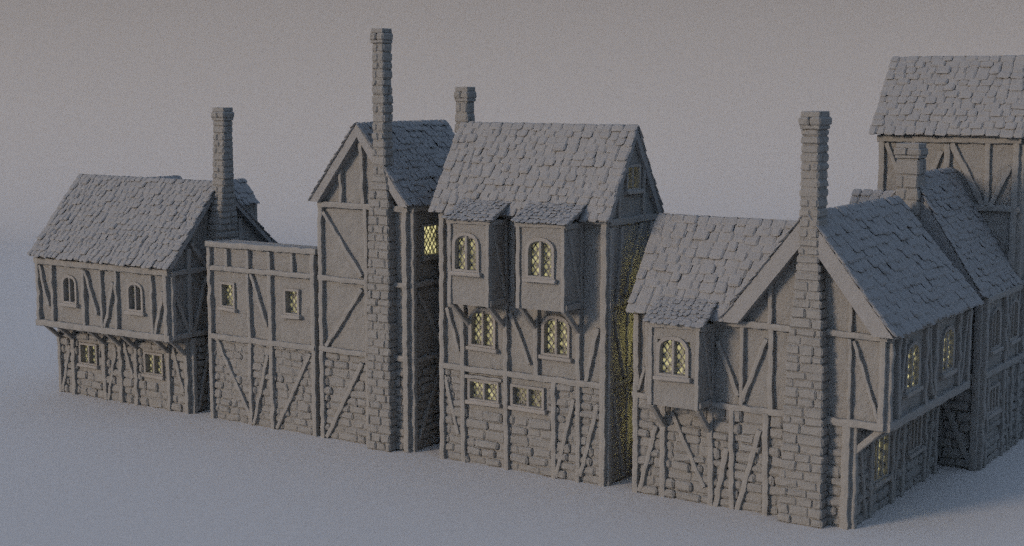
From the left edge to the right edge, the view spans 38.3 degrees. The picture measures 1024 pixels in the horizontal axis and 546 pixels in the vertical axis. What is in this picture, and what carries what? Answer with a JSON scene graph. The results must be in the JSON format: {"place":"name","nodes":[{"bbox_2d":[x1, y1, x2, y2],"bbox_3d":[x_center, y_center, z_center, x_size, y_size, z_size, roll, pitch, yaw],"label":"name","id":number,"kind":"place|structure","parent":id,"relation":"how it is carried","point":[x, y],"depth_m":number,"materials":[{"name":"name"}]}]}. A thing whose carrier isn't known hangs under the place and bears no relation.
{"place":"outdoors","nodes":[
{"label":"outdoors","id":0,"kind":"place"},
{"bbox_2d":[27,107,277,413],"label":"jettied house","id":1,"kind":"structure","parent":0,"point":[120,262],"depth_m":54.72,"materials":[{"name":"grey"}]},
{"bbox_2d":[59,275,79,307],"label":"window","id":2,"kind":"structure","parent":1,"relation":"in","point":[69,291],"depth_m":55.84,"materials":[{"name":"grey"}]},
{"bbox_2d":[77,342,99,368],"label":"window","id":3,"kind":"structure","parent":1,"relation":"in","point":[88,352],"depth_m":56.99,"materials":[{"name":"grey"}]},
{"bbox_2d":[124,282,145,315],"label":"window","id":4,"kind":"structure","parent":1,"relation":"in","point":[134,294],"depth_m":53.85,"materials":[{"name":"grey"}]},
{"bbox_2d":[141,351,165,379],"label":"window","id":5,"kind":"structure","parent":1,"relation":"in","point":[153,362],"depth_m":55.00,"materials":[{"name":"grey"}]},
{"bbox_2d":[205,239,320,436],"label":"link house","id":6,"kind":"structure","parent":0,"point":[263,328],"depth_m":51.59,"materials":[{"name":"grey"}]},
{"bbox_2d":[217,281,237,312],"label":"window","id":7,"kind":"structure","parent":6,"relation":"in","point":[227,290],"depth_m":52.56,"materials":[{"name":"grey"}]},
{"bbox_2d":[281,288,302,319],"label":"window","id":8,"kind":"structure","parent":6,"relation":"in","point":[291,297],"depth_m":50.89,"materials":[{"name":"grey"}]},
{"bbox_2d":[308,28,454,452],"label":"narrow gabled house","id":9,"kind":"structure","parent":0,"point":[372,193],"depth_m":48.62,"materials":[{"name":"grey"}]},
{"bbox_2d":[421,222,438,261],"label":"window","id":10,"kind":"structure","parent":9,"relation":"in","point":[430,236],"depth_m":48.69,"materials":[{"name":"yellow glass"}]},
{"bbox_2d":[0,0,1023,545],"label":"ground","id":11,"kind":"structure","parent":0,"point":[712,98],"depth_m":125.27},
{"bbox_2d":[428,87,663,486],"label":"three storey house","id":12,"kind":"structure","parent":0,"point":[544,231],"depth_m":45.08,"materials":[{"name":"grey"}]},
{"bbox_2d":[449,232,481,277],"bbox_3d":[-1.369,-0.577,45.219,1.162,1.356,0.356,5,9,33],"label":"window","id":13,"kind":"structure","parent":12,"relation":"in","point":[465,251],"depth_m":45.27,"materials":[{"name":"grey"}]},
{"bbox_2d":[466,307,498,353],"bbox_3d":[-0.888,1.766,46.401,1.178,1.396,0.361,5,9,33],"label":"window","id":14,"kind":"structure","parent":12,"relation":"in","point":[482,329],"depth_m":46.46,"materials":[{"name":"grey"}]},
{"bbox_2d":[465,378,502,407],"bbox_3d":[-0.857,3.779,46.639,1.355,0.826,0.354,5,9,33],"label":"window","id":15,"kind":"structure","parent":12,"relation":"in","point":[480,392],"depth_m":46.66,"materials":[{"name":"grey"}]},
{"bbox_2d":[507,383,547,414],"bbox_3d":[0.524,3.894,45.718,1.405,0.824,0.363,5,9,33],"label":"window","id":16,"kind":"structure","parent":12,"relation":"in","point":[523,398],"depth_m":45.74,"materials":[{"name":"grey"}]},
{"bbox_2d":[522,238,557,283],"bbox_3d":[0.876,-0.386,43.728,1.173,1.347,0.362,5,9,33],"label":"window","id":17,"kind":"structure","parent":12,"relation":"in","point":[540,257],"depth_m":43.78,"materials":[{"name":"grey"}]},
{"bbox_2d":[538,315,572,362],"bbox_3d":[1.377,1.970,44.900,1.179,1.405,0.363,5,9,33],"label":"window","id":18,"kind":"structure","parent":12,"relation":"in","point":[555,335],"depth_m":44.95,"materials":[{"name":"grey"}]},
{"bbox_2d":[624,164,644,194],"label":"window","id":19,"kind":"structure","parent":12,"relation":"in","point":[633,175],"depth_m":44.45,"materials":[{"name":"grey glass"}]},
{"bbox_2d":[626,111,983,529],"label":"corner house","id":20,"kind":"structure","parent":0,"point":[810,366],"depth_m":41.41,"materials":[{"name":"grey"}]},
{"bbox_2d":[653,336,691,382],"bbox_3d":[4.583,2.423,41.707,1.185,1.289,0.362,5,9,33],"label":"window","id":21,"kind":"structure","parent":20,"relation":"in","point":[672,352],"depth_m":41.75,"materials":[{"name":"grey"}]},
{"bbox_2d":[873,432,892,488],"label":"window","id":22,"kind":"structure","parent":20,"relation":"in","point":[881,459],"depth_m":42.00,"materials":[{"name":"grey glass"}]},
{"bbox_2d":[902,341,923,398],"bbox_3d":[11.092,2.622,40.850,0.247,1.491,1.307,5,9,33],"label":"window","id":23,"kind":"structure","parent":20,"relation":"in","point":[912,386],"depth_m":40.85,"materials":[{"name":"grey glass"}]},
{"bbox_2d":[905,415,925,459],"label":"window","id":24,"kind":"structure","parent":20,"relation":"in","point":[914,447],"depth_m":44.25,"materials":[{"name":"grey"}]},
{"bbox_2d":[938,326,957,378],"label":"window","id":25,"kind":"structure","parent":20,"relation":"in","point":[947,344],"depth_m":43.41,"materials":[{"name":"grey glass"}]},
{"bbox_2d":[849,142,1022,470],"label":"gabled house","id":26,"kind":"structure","parent":0,"point":[976,422],"depth_m":46.58,"materials":[{"name":"grey"}]},
{"bbox_2d":[988,382,1001,419],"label":"window","id":27,"kind":"structure","parent":26,"relation":"in","point":[994,395],"depth_m":47.28,"materials":[{"name":"grey"}]},
{"bbox_2d":[988,307,1003,355],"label":"window","id":28,"kind":"structure","parent":26,"relation":"in","point":[996,315],"depth_m":46.81,"materials":[{"name":"grey"}]},
{"bbox_2d":[1008,299,1020,345],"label":"window","id":29,"kind":"structure","parent":26,"relation":"in","point":[1015,308],"depth_m":48.58,"materials":[{"name":"grey"}]},
{"bbox_2d":[869,55,1023,444],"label":"tall rear house","id":30,"kind":"structure","parent":0,"point":[963,116],"depth_m":49.47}
]}

